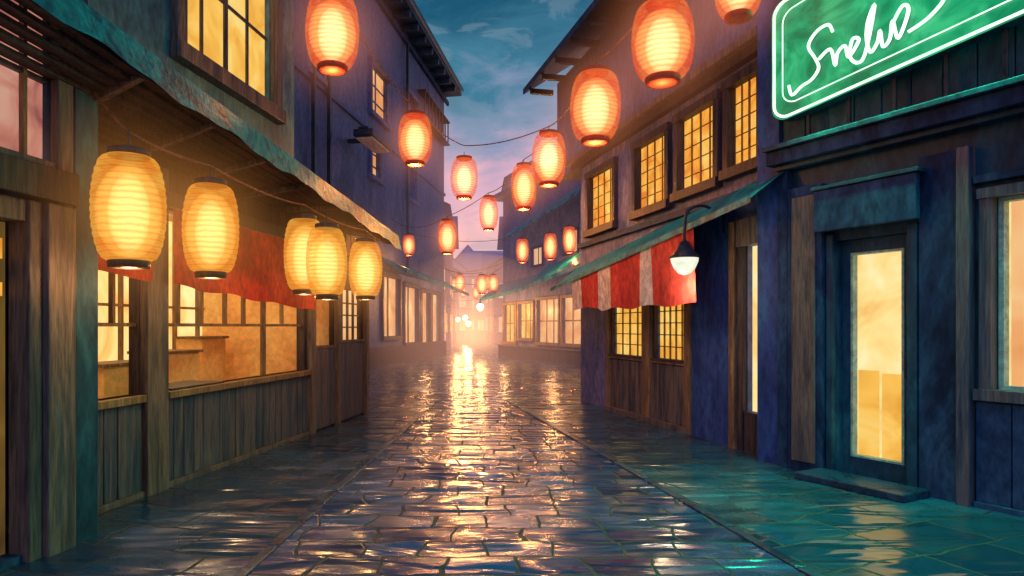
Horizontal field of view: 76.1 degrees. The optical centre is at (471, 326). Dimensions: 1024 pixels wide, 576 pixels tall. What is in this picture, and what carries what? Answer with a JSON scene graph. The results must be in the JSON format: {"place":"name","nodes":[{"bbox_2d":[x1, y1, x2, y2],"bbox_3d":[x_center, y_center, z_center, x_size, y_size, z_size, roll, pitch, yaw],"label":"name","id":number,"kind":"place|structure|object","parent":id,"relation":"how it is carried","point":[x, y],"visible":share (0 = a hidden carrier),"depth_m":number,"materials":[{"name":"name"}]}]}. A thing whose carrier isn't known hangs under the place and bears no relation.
{"place":"outdoors","nodes":[
{"label":"outdoors","id":0,"kind":"place"},
{"bbox_2d":[0,0,390,242],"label":"awning boards","id":1,"kind":"object","parent":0,"point":[153,112],"visible":0.7,"depth_m":4.76,"materials":[{"name":"wood"}]},
{"bbox_2d":[0,399,438,575],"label":"pavement","id":2,"kind":"structure","parent":0,"point":[232,519],"depth_m":4.92,"materials":[{"name":"stone"}]},
{"bbox_2d":[0,0,97,570],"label":"wooden townhouse","id":3,"kind":"structure","parent":2,"relation":"on","point":[48,356],"depth_m":3.96,"materials":[{"name":"blue paint"}]},
{"bbox_2d":[0,221,4,554],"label":"door","id":4,"kind":"structure","parent":3,"relation":"in","point":[2,224],"depth_m":3.87,"materials":[{"name":"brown wood"}]},
{"bbox_2d":[0,0,41,158],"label":"window","id":5,"kind":"structure","parent":3,"relation":"in","point":[20,95],"depth_m":3.86,"materials":[{"name":"pink glass"}]},
{"bbox_2d":[98,142,371,513],"bbox_3d":[-2.430,0.010,7.471,0.480,2.780,6.294,0,0,11],"label":"timber front","id":6,"kind":"object","parent":2,"relation":"on","point":[159,433],"visible":0.65,"depth_m":6.18,"materials":[{"name":"brown wood"}]},
{"bbox_2d":[98,187,315,309],"bbox_3d":[-2.387,-0.611,6.373,0.040,0.799,4.074,0,0,11],"label":"cloth valance","id":7,"kind":"object","parent":6,"relation":"attached to","point":[257,272],"visible":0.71,"depth_m":6.49,"materials":[{"name":"red fabric"}]},
{"bbox_2d":[444,211,446,350],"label":"walls","id":8,"kind":"structure","parent":0,"point":[445,295],"depth_m":36.41,"materials":[{"name":"purple paint"}]},
{"bbox_2d":[444,269,446,332],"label":"windows","id":9,"kind":"structure","parent":8,"relation":"attached to","point":[445,313],"depth_m":35.25,"materials":[{"name":"yellow glass"}]},
{"bbox_2d":[444,201,453,224],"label":"roof","id":10,"kind":"structure","parent":8,"relation":"on","point":[447,209],"depth_m":35.00,"materials":[{"name":"purple paint"}]},
{"bbox_2d":[447,234,452,349],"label":"walls","id":11,"kind":"structure","parent":0,"point":[449,305],"depth_m":39.20,"materials":[{"name":"paint"}]},
{"bbox_2d":[450,276,452,331],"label":"windows","id":12,"kind":"structure","parent":11,"relation":"attached to","point":[451,323],"depth_m":41.45,"materials":[{"name":"yellow glass"}]},
{"bbox_2d":[447,216,458,248],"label":"roof","id":13,"kind":"structure","parent":11,"relation":"on","point":[455,219],"depth_m":42.29,"materials":[{"name":"paint"}]},
{"bbox_2d":[454,306,497,326],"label":"hanging globe lamp","id":14,"kind":"object","parent":11,"relation":"hanging from","point":[468,323],"visible":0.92,"depth_m":43.95,"materials":[{"name":"glass"}]},
{"bbox_2d":[453,270,457,345],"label":"walls","id":15,"kind":"structure","parent":0,"point":[455,313],"depth_m":48.95,"materials":[{"name":"paint"}]},
{"bbox_2d":[453,267,461,280],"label":"roof","id":16,"kind":"structure","parent":15,"relation":"on","point":[456,270],"depth_m":48.15,"materials":[{"name":"paint"}]},
{"bbox_2d":[457,303,489,320],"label":"hanging globe lamp","id":17,"kind":"object","parent":15,"relation":"hanging from","point":[465,317],"visible":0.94,"depth_m":51.88,"materials":[{"name":"glass"}]},
{"bbox_2d":[458,273,469,340],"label":"walls","id":18,"kind":"structure","parent":0,"point":[463,336],"depth_m":64.00,"materials":[{"name":"paint"}]},
{"bbox_2d":[459,296,466,331],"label":"windows","id":19,"kind":"structure","parent":18,"relation":"attached to","point":[462,323],"depth_m":63.94,"materials":[{"name":"yellow glass"}]},
{"bbox_2d":[453,258,473,278],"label":"roof","id":20,"kind":"structure","parent":18,"relation":"on","point":[460,267],"depth_m":64.00,"materials":[{"name":"paint"}]},
{"bbox_2d":[474,270,485,339],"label":"walls","id":21,"kind":"structure","parent":0,"point":[479,315],"depth_m":66.00,"materials":[{"name":"orange paint"}]},
{"bbox_2d":[477,320,484,330],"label":"windows","id":22,"kind":"structure","parent":21,"relation":"attached to","point":[480,325],"depth_m":65.94,"materials":[{"name":"yellow glass"}]},
{"bbox_2d":[471,251,502,271],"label":"roof","id":23,"kind":"structure","parent":21,"relation":"on","point":[476,260],"depth_m":67.58,"materials":[{"name":"purple paint"}]},
{"bbox_2d":[486,272,490,343],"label":"walls","id":24,"kind":"structure","parent":0,"point":[488,323],"depth_m":52.30,"materials":[{"name":"paint"}]},
{"bbox_2d":[481,253,502,273],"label":"roof","id":25,"kind":"structure","parent":24,"relation":"on","point":[488,259],"depth_m":55.12,"materials":[{"name":"paint"}]},
{"bbox_2d":[490,265,502,346],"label":"walls","id":26,"kind":"structure","parent":0,"point":[495,336],"depth_m":44.50,"materials":[{"name":"paint"}]},
{"bbox_2d":[486,257,502,274],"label":"roof","id":27,"kind":"structure","parent":26,"relation":"on","point":[497,262],"depth_m":45.29,"materials":[{"name":"paint"}]},
{"bbox_2d":[490,283,502,333],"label":"windows","id":28,"kind":"structure","parent":26,"relation":"attached to","point":[500,321],"depth_m":44.44,"materials":[{"name":"yellow glass"}]},
{"bbox_2d":[414,0,593,258],"label":"sky","id":29,"kind":"structure","parent":0,"point":[493,48],"materials":[{"name":"blue"}]},
{"bbox_2d":[508,177,522,186],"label":"walls","id":30,"kind":"structure","parent":0,"point":[510,183],"depth_m":38.50,"materials":[{"name":"purple paint"}]},
{"bbox_2d":[501,160,544,190],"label":"roof","id":31,"kind":"structure","parent":30,"relation":"on","point":[506,184],"depth_m":38.50,"materials":[{"name":"purple paint"}]},
{"bbox_2d":[247,339,806,575],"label":"cobblestone street","id":32,"kind":"structure","parent":0,"point":[470,472],"depth_m":5.08,"materials":[{"name":"grey stone"}]},
{"bbox_2d":[88,0,362,430],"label":"walls","id":33,"kind":"structure","parent":32,"relation":"on","point":[146,24],"depth_m":6.48,"materials":[{"name":"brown wood"}]},
{"bbox_2d":[5,213,296,532],"bbox_3d":[-3.078,0.015,7.544,1.480,2.730,6.314,0,0,11],"label":"interior","id":34,"kind":"object","parent":33,"relation":"attached to","point":[212,353],"visible":0.23,"depth_m":8.26,"materials":[{"name":"brown wood"}]},
{"bbox_2d":[32,0,401,250],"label":"awning canvas","id":35,"kind":"object","parent":33,"relation":"attached to","point":[81,16],"visible":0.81,"depth_m":4.71,"materials":[{"name":"teal fabric"}]},
{"bbox_2d":[93,92,391,244],"bbox_3d":[-1.752,-1.352,6.898,0.367,0.370,5.657,0,0,12],"label":"lantern string","id":36,"kind":"object","parent":35,"relation":"hanging from","point":[144,140],"visible":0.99,"depth_m":4.88,"materials":[{"name":"black metal"}]},
{"bbox_2d":[89,129,166,269],"bbox_3d":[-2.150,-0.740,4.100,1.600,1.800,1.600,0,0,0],"label":"paper lantern","id":37,"kind":"object","parent":36,"relation":"hanging from","point":[123,154],"visible":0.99,"depth_m":4.02,"materials":[{"name":"yellow paper"}]},
{"bbox_2d":[181,163,239,278],"bbox_3d":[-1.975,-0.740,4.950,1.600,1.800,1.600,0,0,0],"label":"paper lantern","id":38,"kind":"object","parent":36,"relation":"hanging from","point":[206,184],"visible":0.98,"depth_m":4.86,"materials":[{"name":"yellow paper"}]},
{"bbox_2d":[283,203,324,294],"bbox_3d":[-1.700,-0.790,6.650,0.413,0.934,0.414,0,0,0],"label":"paper lantern","id":39,"kind":"object","parent":36,"relation":"hanging from","point":[304,217],"visible":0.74,"depth_m":6.54,"materials":[{"name":"yellow paper"}]},
{"bbox_2d":[306,211,347,299],"bbox_3d":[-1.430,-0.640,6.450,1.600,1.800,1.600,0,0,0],"label":"paper lantern","id":40,"kind":"object","parent":36,"relation":"hanging from","point":[326,226],"visible":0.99,"depth_m":6.34,"materials":[{"name":"yellow paper"}]},
{"bbox_2d":[349,229,382,299],"bbox_3d":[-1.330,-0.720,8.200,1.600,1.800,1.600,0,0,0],"label":"paper lantern","id":41,"kind":"object","parent":36,"relation":"hanging from","point":[364,241],"visible":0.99,"depth_m":8.10,"materials":[{"name":"yellow paper"}]},
{"bbox_2d":[169,0,286,124],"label":"upstairs window","id":42,"kind":"structure","parent":33,"relation":"attached to","point":[219,44],"depth_m":6.83,"materials":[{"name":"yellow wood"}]},
{"bbox_2d":[98,272,358,375],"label":"window frames","id":43,"kind":"structure","parent":33,"relation":"attached to","point":[349,315],"depth_m":7.41,"materials":[{"name":"brown wood"}]},
{"bbox_2d":[343,6,647,145],"bbox_3d":[0.991,-3.794,7.068,5.350,2.226,7.435,0,0,22],"label":"lantern string","id":44,"kind":"object","parent":33,"relation":"attached to","point":[619,41],"visible":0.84,"depth_m":7.96,"materials":[{"name":"red paper"},{"name":"dark wire"}]},
{"bbox_2d":[305,0,358,75],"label":"paper lantern","id":45,"kind":"object","parent":44,"relation":"hanging from","point":[327,67],"visible":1,"depth_m":6.11,"materials":[{"name":"orange paper"},{"name":"dark wood"}]},
{"bbox_2d":[398,108,431,166],"bbox_3d":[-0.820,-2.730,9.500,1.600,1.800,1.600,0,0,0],"label":"paper lantern","id":46,"kind":"object","parent":44,"relation":"hanging from","point":[415,115],"visible":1,"depth_m":9.40,"materials":[{"name":"orange paper"}]},
{"bbox_2d":[450,155,477,199],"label":"paper lantern","id":47,"kind":"object","parent":44,"relation":"hanging from","point":[462,158],"visible":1,"depth_m":11.40,"materials":[{"name":"orange paper"}]},
{"bbox_2d":[532,127,565,187],"bbox_3d":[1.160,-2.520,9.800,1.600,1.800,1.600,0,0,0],"label":"paper lantern","id":48,"kind":"object","parent":44,"relation":"hanging from","point":[549,133],"visible":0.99,"depth_m":9.70,"materials":[{"name":"orange paper"}]},
{"bbox_2d":[570,63,620,146],"bbox_3d":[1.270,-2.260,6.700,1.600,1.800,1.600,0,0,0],"label":"paper lantern","id":49,"kind":"object","parent":44,"relation":"hanging from","point":[592,73],"visible":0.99,"depth_m":6.59,"materials":[{"name":"orange paper"}]},
{"bbox_2d":[631,0,694,88],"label":"paper lantern","id":50,"kind":"object","parent":44,"relation":"hanging from","point":[659,79],"visible":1,"depth_m":5.32,"materials":[{"name":"orange paper"}]},
{"bbox_2d":[715,0,760,24],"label":"paper lantern","id":51,"kind":"object","parent":44,"relation":"hanging from","point":[739,16],"visible":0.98,"depth_m":5.97,"materials":[{"name":"orange paper"}]},
{"bbox_2d":[233,422,413,575],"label":"kerb","id":52,"kind":"structure","parent":32,"relation":"on","point":[261,556],"depth_m":4.82,"materials":[{"name":"stone"}]},
{"bbox_2d":[294,0,443,347],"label":"walls","id":53,"kind":"structure","parent":32,"relation":"on","point":[352,181],"depth_m":22.86,"materials":[{"name":"paint"}]},
{"bbox_2d":[348,126,391,152],"bbox_3d":[-3.220,-5.650,19.896,1.090,0.340,1.832,0,0,11],"label":"window canopy","id":54,"kind":"object","parent":53,"relation":"attached to","point":[372,140],"visible":1,"depth_m":19.45,"materials":[{"name":"wood"}]},
{"bbox_2d":[306,0,441,346],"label":"windows","id":55,"kind":"structure","parent":53,"relation":"attached to","point":[406,313],"depth_m":24.60,"materials":[{"name":"yellow glass"}]},
{"bbox_2d":[311,0,449,267],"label":"drainpipes and railings","id":56,"kind":"object","parent":53,"relation":"attached to","point":[434,106],"visible":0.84,"depth_m":18.25,"materials":[{"name":"metal"}]},
{"bbox_2d":[294,60,468,368],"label":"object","id":57,"kind":"object","parent":53,"relation":"attached to","point":[385,356],"visible":0.62,"depth_m":24.29,"materials":[{"name":"wood"}]},
{"bbox_2d":[376,0,463,105],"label":"roof","id":58,"kind":"structure","parent":53,"relation":"on","point":[409,17],"depth_m":26.99,"materials":[{"name":"wood"}]},
{"bbox_2d":[431,259,509,276],"bbox_3d":[-0.002,-2.673,28.500,3.700,1.065,3.017,0,0,0],"label":"lantern string","id":59,"kind":"object","parent":53,"relation":"attached to","point":[473,273],"visible":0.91,"depth_m":28.86,"materials":[{"name":"red metal"}]},
{"bbox_2d":[476,274,487,293],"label":"paper lantern","id":60,"kind":"object","parent":59,"relation":"hanging from","point":[480,287],"visible":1,"depth_m":27.10,"materials":[{"name":"orange paper"}]},
{"bbox_2d":[488,274,498,291],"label":"paper lantern","id":61,"kind":"object","parent":59,"relation":"hanging from","point":[492,283],"visible":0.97,"depth_m":29.86,"materials":[{"name":"orange paper"}]},
{"bbox_2d":[391,109,585,227],"bbox_3d":[-0.858,-3.349,17.816,0.946,1.319,13.044,0,0,-23],"label":"lantern string","id":62,"kind":"object","parent":53,"relation":"attached to","point":[494,190],"visible":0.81,"depth_m":15.48,"materials":[{"name":"red paper"},{"name":"dark wire"},{"name":"dark wood"}]},
{"bbox_2d":[438,217,456,254],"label":"paper lantern","id":63,"kind":"object","parent":62,"relation":"hanging from","point":[448,252],"visible":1,"depth_m":15.88,"materials":[{"name":"orange paper"}]},
{"bbox_2d":[479,193,497,230],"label":"paper lantern","id":64,"kind":"object","parent":62,"relation":"hanging from","point":[488,198],"visible":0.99,"depth_m":15.89,"materials":[{"name":"orange paper"}]},
{"bbox_2d":[511,160,535,210],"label":"paper lantern","id":65,"kind":"object","parent":62,"relation":"hanging from","point":[524,206],"visible":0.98,"depth_m":12.38,"materials":[{"name":"orange paper"}]},
{"bbox_2d":[461,263,473,338],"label":"walls","id":66,"kind":"structure","parent":32,"relation":"on","point":[467,266],"depth_m":72.00,"materials":[{"name":"paint"}]},
{"bbox_2d":[455,245,472,262],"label":"roof","id":67,"kind":"structure","parent":66,"relation":"on","point":[464,256],"depth_m":72.00,"materials":[{"name":"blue paint"}]},
{"bbox_2d":[471,279,473,330],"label":"windows","id":68,"kind":"structure","parent":66,"relation":"attached to","point":[472,306],"depth_m":71.94,"materials":[{"name":"yellow glass"}]},
{"bbox_2d":[503,176,580,348],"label":"walls","id":69,"kind":"structure","parent":32,"relation":"on","point":[565,213],"depth_m":27.42,"materials":[{"name":"purple stone"}]},
{"bbox_2d":[443,282,509,310],"bbox_3d":[0.000,-1.439,30.000,6.001,1.438,0.360,0,0,0],"label":"hanging globe lamp","id":70,"kind":"object","parent":69,"relation":"hanging from","point":[480,306],"visible":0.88,"depth_m":29.92,"materials":[{"name":"glass"}]},
{"bbox_2d":[406,214,580,241],"bbox_3d":[0.712,-3.862,23.980,7.566,1.488,1.820,0,0,18],"label":"lantern string","id":71,"kind":"object","parent":69,"relation":"attached to","point":[500,239],"visible":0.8,"depth_m":23.99,"materials":[{"name":"red paper"},{"name":"dark wire"},{"name":"dark wood"}]},
{"bbox_2d":[403,234,414,255],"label":"paper lantern","id":72,"kind":"object","parent":71,"relation":"hanging from","point":[408,248],"visible":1,"depth_m":23.95,"materials":[{"name":"orange paper"}]},
{"bbox_2d":[516,236,528,262],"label":"paper lantern","id":73,"kind":"object","parent":71,"relation":"hanging from","point":[524,252],"visible":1,"depth_m":23.91,"materials":[{"name":"orange paper"}]},
{"bbox_2d":[544,231,556,259],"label":"paper lantern","id":74,"kind":"object","parent":71,"relation":"hanging from","point":[551,254],"visible":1,"depth_m":23.86,"materials":[{"name":"orange paper"}]},
{"bbox_2d":[563,224,575,252],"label":"paper lantern","id":75,"kind":"object","parent":71,"relation":"hanging from","point":[568,237],"visible":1,"depth_m":23.87,"materials":[{"name":"orange paper"}]},
{"bbox_2d":[479,164,580,300],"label":"awnings","id":76,"kind":"object","parent":69,"relation":"on","point":[563,266],"visible":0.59,"depth_m":25.94,"materials":[{"name":"teal fabric"}]},
{"bbox_2d":[497,227,580,364],"bbox_3d":[3.206,-1.139,25.966,0.400,5.077,10.628,0,0,-20],"label":"shopfront","id":77,"kind":"object","parent":69,"relation":"attached to","point":[551,321],"visible":0.84,"depth_m":26.80,"materials":[{"name":"yellow wood"}]},
{"bbox_2d":[557,0,756,412],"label":"walls","id":78,"kind":"structure","parent":32,"relation":"on","point":[714,33],"depth_m":10.30,"materials":[{"name":"wood"}]},
{"bbox_2d":[572,228,695,310],"bbox_3d":[2.147,-0.693,9.343,0.050,0.907,3.883,0,0,-12],"label":"striped valance","id":79,"kind":"object","parent":78,"relation":"attached to","point":[649,276],"visible":0.98,"depth_m":8.71,"materials":[{"name":"red fabric"}]},
{"bbox_2d":[523,0,754,95],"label":"roof","id":80,"kind":"structure","parent":78,"relation":"on","point":[597,19],"depth_m":11.74,"materials":[{"name":"wood"}]},
{"bbox_2d":[564,26,756,454],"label":"timber trim","id":81,"kind":"structure","parent":78,"relation":"attached to","point":[701,392],"depth_m":8.12,"materials":[{"name":"brown wood"}]},
{"bbox_2d":[550,171,783,290],"bbox_3d":[2.373,-1.163,9.406,0.550,1.005,6.059,0,0,-12],"label":"awning canvas","id":82,"kind":"object","parent":78,"relation":"attached to","point":[742,196],"visible":0.91,"depth_m":8.24,"materials":[{"name":"teal fabric"}]},
{"bbox_2d":[583,60,756,237],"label":"upstairs windows","id":83,"kind":"structure","parent":78,"relation":"attached to","point":[709,136],"depth_m":8.60,"materials":[{"name":"dark wood"},{"name":"amber glass"}]},
{"bbox_2d":[608,246,756,411],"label":"windows","id":84,"kind":"structure","parent":78,"relation":"attached to","point":[629,333],"depth_m":9.29,"materials":[{"name":"dark wood"},{"name":"amber glass"}]},
{"bbox_2d":[669,204,724,274],"bbox_3d":[2.651,-1.025,7.503,0.771,0.870,0.339,0,0,-8],"label":"wall lamp","id":85,"kind":"object","parent":78,"relation":"attached to","point":[684,257],"visible":0.95,"depth_m":7.40,"materials":[{"name":"metal"}]},
{"bbox_2d":[520,408,822,575],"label":"kerb","id":86,"kind":"structure","parent":32,"relation":"on","point":[802,568],"depth_m":4.92,"materials":[{"name":"stone"}]},
{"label":"walls","id":87,"kind":"object","parent":32,"relation":"on","visible":0},
{"bbox_2d":[451,298,499,321],"bbox_3d":[0.000,-0.959,36.000,6.001,1.398,0.280,0,0,0],"label":"hanging globe lamp","id":88,"kind":"object","parent":87,"relation":"hanging from","point":[457,319],"visible":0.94,"depth_m":35.95,"materials":[{"name":"glass"}]},
{"bbox_2d":[497,216,502,249],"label":"roof","id":89,"kind":"structure","parent":87,"relation":"on","point":[500,242],"depth_m":36.75,"materials":[{"name":"paint"}]},
{"bbox_2d":[501,396,1023,575],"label":"pavement","id":90,"kind":"structure","parent":0,"point":[824,530],"depth_m":4.92,"materials":[{"name":"grey stone"}]},
{"bbox_2d":[794,468,929,502],"bbox_3d":[3.351,1.362,5.657,0.390,0.064,0.958,0,0,-27],"label":"doorstep","id":91,"kind":"object","parent":90,"relation":"on","point":[888,490],"visible":1,"depth_m":5.53,"materials":[{"name":"stone"}]},
{"bbox_2d":[783,57,1023,507],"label":"walls","id":92,"kind":"structure","parent":90,"relation":"on","point":[999,146],"depth_m":5.49,"materials":[{"name":"teal paint"}]},
{"bbox_2d":[842,234,906,484],"bbox_3d":[3.647,0.290,5.856,0.120,2.180,0.654,0,0,-27],"label":"door","id":93,"kind":"structure","parent":92,"relation":"attached to","point":[874,357],"depth_m":5.91,"materials":[{"name":"teal paint"}]},
{"bbox_2d":[757,0,1023,517],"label":"timber trim","id":94,"kind":"structure","parent":92,"relation":"attached to","point":[934,194],"depth_m":5.45,"materials":[{"name":"blue paint"}]},
{"bbox_2d":[772,0,1023,121],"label":"neon sign","id":95,"kind":"object","parent":94,"relation":"attached to","point":[826,53],"visible":1,"depth_m":5.66,"materials":[{"name":"metal"}]},
{"bbox_2d":[973,181,1023,403],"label":"window","id":96,"kind":"structure","parent":92,"relation":"attached to","point":[1011,293],"depth_m":4.97,"materials":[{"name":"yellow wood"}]},
{"bbox_3d":[0.066,-2.842,31.497,3.076,0.532,1.011,0,0,0],"label":"lantern string","id":97,"kind":"object","parent":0,"visible":0},
{"bbox_2d":[455,273,464,290],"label":"paper lantern","id":98,"kind":"object","parent":97,"relation":"hanging from","point":[460,287],"visible":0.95,"depth_m":30.86,"materials":[{"name":"orange paper"}]},
{"bbox_3d":[0.223,-3.079,35.503,3.363,0.658,3.013,0,0,0],"label":"lantern string","id":99,"kind":"object","parent":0,"visible":0},
{"bbox_2d":[451,277,459,291],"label":"paper lantern","id":100,"kind":"object","parent":99,"relation":"hanging from","point":[454,283],"visible":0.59,"depth_m":35.86,"materials":[{"name":"orange paper"}]},
{"bbox_2d":[483,274,491,289],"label":"paper lantern","id":101,"kind":"object","parent":99,"relation":"hanging from","point":[487,275],"visible":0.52,"depth_m":36.87,"materials":[{"name":"orange paper"}]},
{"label":"lantern string","id":102,"kind":"object","parent":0,"visible":0},
{"bbox_2d":[472,286,479,298],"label":"paper lantern","id":103,"kind":"object","parent":102,"relation":"hanging from","point":[473,294],"visible":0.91,"depth_m":41.91,"materials":[{"name":"orange paper"}]}
]}

